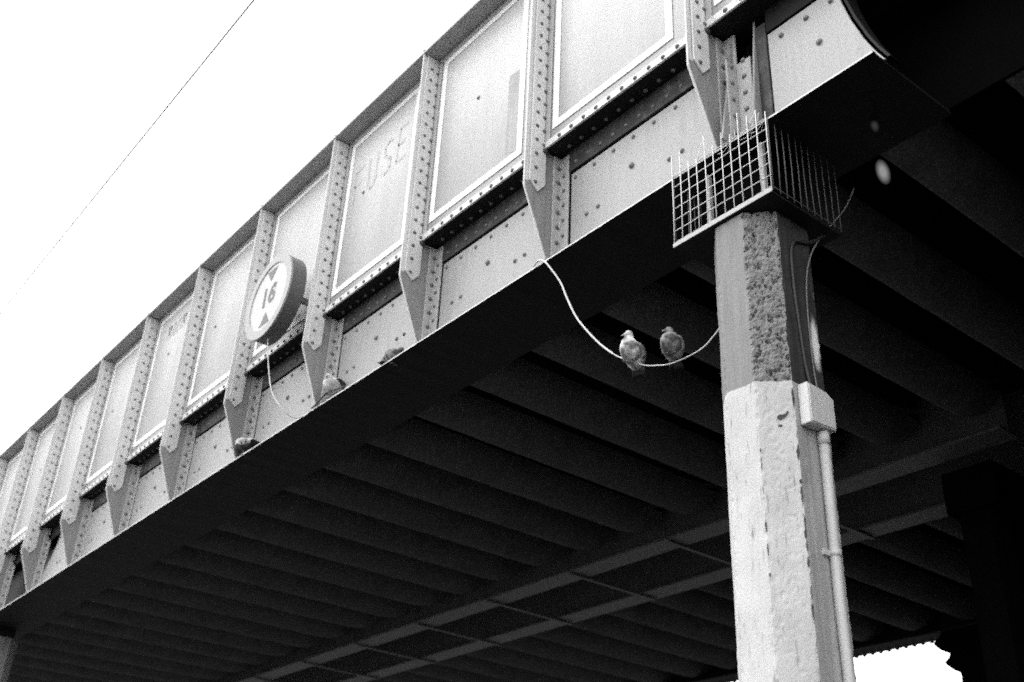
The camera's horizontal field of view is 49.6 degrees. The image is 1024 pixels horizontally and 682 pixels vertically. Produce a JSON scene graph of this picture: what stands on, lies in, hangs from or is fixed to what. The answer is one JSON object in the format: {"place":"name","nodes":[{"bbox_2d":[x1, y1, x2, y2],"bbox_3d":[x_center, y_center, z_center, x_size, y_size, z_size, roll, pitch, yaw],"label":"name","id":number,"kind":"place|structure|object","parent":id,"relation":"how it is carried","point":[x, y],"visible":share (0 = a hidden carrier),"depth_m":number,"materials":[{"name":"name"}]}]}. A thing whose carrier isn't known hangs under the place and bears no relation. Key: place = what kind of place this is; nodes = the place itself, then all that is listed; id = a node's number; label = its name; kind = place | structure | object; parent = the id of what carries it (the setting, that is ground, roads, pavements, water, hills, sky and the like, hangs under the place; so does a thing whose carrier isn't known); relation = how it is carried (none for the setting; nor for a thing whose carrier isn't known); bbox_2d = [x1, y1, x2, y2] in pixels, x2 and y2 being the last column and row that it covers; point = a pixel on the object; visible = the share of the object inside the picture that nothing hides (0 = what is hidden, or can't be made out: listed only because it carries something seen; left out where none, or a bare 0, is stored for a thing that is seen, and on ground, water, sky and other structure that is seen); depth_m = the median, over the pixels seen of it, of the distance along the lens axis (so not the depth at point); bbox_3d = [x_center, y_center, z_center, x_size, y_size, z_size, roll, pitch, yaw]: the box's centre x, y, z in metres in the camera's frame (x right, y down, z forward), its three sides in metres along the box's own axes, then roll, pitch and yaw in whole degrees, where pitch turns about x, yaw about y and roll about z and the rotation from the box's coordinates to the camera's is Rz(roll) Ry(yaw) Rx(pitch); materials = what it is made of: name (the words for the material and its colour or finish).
{"place":"outdoors","nodes":[
{"label":"outdoors","id":0,"kind":"place"},
{"bbox_2d":[0,0,254,313],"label":"overhead wire","id":1,"kind":"object","parent":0,"point":[167,106],"visible":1,"depth_m":16.16,"materials":[{"name":"grey metal"}]},
{"bbox_2d":[0,0,961,681],"label":"sky","id":2,"kind":"structure","parent":0,"point":[82,82],"materials":[{"name":"white"}]},
{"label":"pavement","id":3,"kind":"structure","parent":0,"visible":0},
{"bbox_2d":[707,137,855,681],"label":"concrete column","id":4,"kind":"structure","parent":3,"relation":"on","point":[785,622],"depth_m":4.22,"materials":[{"name":"grey paint"}]},
{"bbox_2d":[0,0,1023,681],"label":"railway bridge","id":5,"kind":"structure","parent":4,"relation":"on","point":[504,466],"depth_m":7.91,"materials":[{"name":"paint"}]},
{"bbox_2d":[234,438,260,455],"bbox_3d":[-1.983,0.797,8.267,0.145,0.143,0.276,24,-36,-32],"label":"pigeon","id":6,"kind":"object","parent":5,"relation":"on","point":[242,446],"visible":0.91,"depth_m":8.23,"materials":[{"name":"grey"}]},
{"bbox_2d":[245,253,308,345],"bbox_3d":[-1.665,-0.277,8.109,0.273,0.680,0.680,24,-36,-32],"label":"clearance sign","id":7,"kind":"object","parent":5,"relation":"attached to","point":[277,298],"visible":0.98,"depth_m":7.93,"materials":[{"name":"white metal"}]},
{"bbox_2d":[267,338,310,417],"bbox_3d":[-1.558,0.228,7.647,0.419,0.674,0.106,-3,-30,11],"label":"sign cable","id":8,"kind":"object","parent":7,"relation":"hanging from","point":[271,388],"visible":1,"depth_m":7.55,"materials":[{"name":"grey rubber"}]},
{"bbox_2d":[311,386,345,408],"bbox_3d":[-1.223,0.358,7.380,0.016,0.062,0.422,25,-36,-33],"label":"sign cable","id":9,"kind":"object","parent":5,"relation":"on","point":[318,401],"visible":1,"depth_m":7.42,"materials":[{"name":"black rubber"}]},
{"bbox_2d":[323,373,345,398],"bbox_3d":[-1.180,0.333,7.456,0.249,0.164,0.158,24,-36,-32],"label":"pigeon","id":10,"kind":"object","parent":5,"relation":"on","point":[330,382],"visible":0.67,"depth_m":7.39,"materials":[{"name":"grey"}]},
{"bbox_2d":[378,347,404,364],"bbox_3d":[-0.742,0.106,6.903,0.192,0.111,0.105,-18,-36,32],"label":"pigeon","id":11,"kind":"object","parent":5,"relation":"on","point":[390,353],"visible":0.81,"depth_m":6.87,"materials":[{"name":"grey"}]},
{"bbox_2d":[533,259,718,365],"bbox_3d":[0.513,-0.201,5.324,1.168,0.909,0.040,-23,-39,37],"label":"slack cable","id":12,"kind":"object","parent":5,"relation":"hanging from","point":[575,315],"visible":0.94,"depth_m":5.37,"materials":[{"name":"white rubber"}]},
{"bbox_2d":[620,330,647,379],"bbox_3d":[0.558,0.056,5.109,0.114,0.190,0.156,-15,-34,28],"label":"pigeon","id":13,"kind":"object","parent":12,"relation":"on","point":[633,352],"visible":0.99,"depth_m":5.07,"materials":[{"name":"grey"}]},
{"bbox_2d":[660,327,684,370],"bbox_3d":[0.714,0.029,4.936,0.108,0.148,0.153,-9,-32,19],"label":"pigeon","id":14,"kind":"object","parent":12,"relation":"on","point":[672,344],"visible":0.99,"depth_m":4.90,"materials":[{"name":"grey"}]},
{"bbox_2d":[874,157,885,176],"bbox_3d":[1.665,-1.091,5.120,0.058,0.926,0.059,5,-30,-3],"label":"oval lamp","id":15,"kind":"object","parent":5,"relation":"hanging from","point":[882,171],"visible":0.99,"depth_m":4.92,"materials":[{"name":"white glass"}]},
{"bbox_2d":[671,110,841,270],"bbox_3d":[1.098,-0.670,5.051,0.476,0.536,0.567,24,-36,-32],"label":"bird guard cage","id":16,"kind":"object","parent":4,"relation":"attached to","point":[697,245],"visible":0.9,"depth_m":4.85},
{"bbox_2d":[789,235,825,384],"bbox_3d":[1.279,-0.150,4.616,0.307,0.898,0.029,22,-35,-30],"label":"power cable","id":17,"kind":"object","parent":4,"relation":"attached to","point":[804,359],"visible":0.86,"depth_m":4.53,"materials":[{"name":"black rubber"}]},
{"bbox_2d":[798,382,835,433],"bbox_3d":[1.183,0.264,4.294,0.160,0.173,0.051,24,-36,-32],"label":"junction box","id":18,"kind":"object","parent":4,"relation":"attached to","point":[816,406],"visible":0.94,"depth_m":4.26,"materials":[{"name":"grey metal"}]},
{"bbox_2d":[806,188,854,387],"bbox_3d":[1.375,-0.235,4.716,0.354,1.162,0.029,16,-32,-21],"label":"power cable","id":19,"kind":"object","parent":4,"relation":"attached to","point":[806,292],"visible":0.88,"depth_m":4.59,"materials":[{"name":"black rubber"}]},
{"bbox_2d":[817,430,855,681],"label":"conduit pipe","id":20,"kind":"object","parent":4,"relation":"attached to","point":[834,553],"visible":1,"depth_m":4.00,"materials":[{"name":"grey metal"}]},
{"bbox_2d":[941,459,1023,681],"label":"concrete column","id":21,"kind":"structure","parent":3,"relation":"on","point":[984,502],"depth_m":7.51,"materials":[{"name":"black concrete"}]},
{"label":"pavement","id":22,"kind":"structure","parent":0,"visible":0},
{"bbox_2d":[0,627,17,681],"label":"concrete column","id":23,"kind":"structure","parent":22,"relation":"on","point":[8,644],"depth_m":12.81,"materials":[{"name":"concrete"}]},
{"label":"road","id":24,"kind":"structure","parent":0,"visible":0},
{"bbox_2d":[934,625,986,681],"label":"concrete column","id":25,"kind":"structure","parent":24,"relation":"on","point":[963,648],"depth_m":11.10,"materials":[{"name":"black"}]}
]}

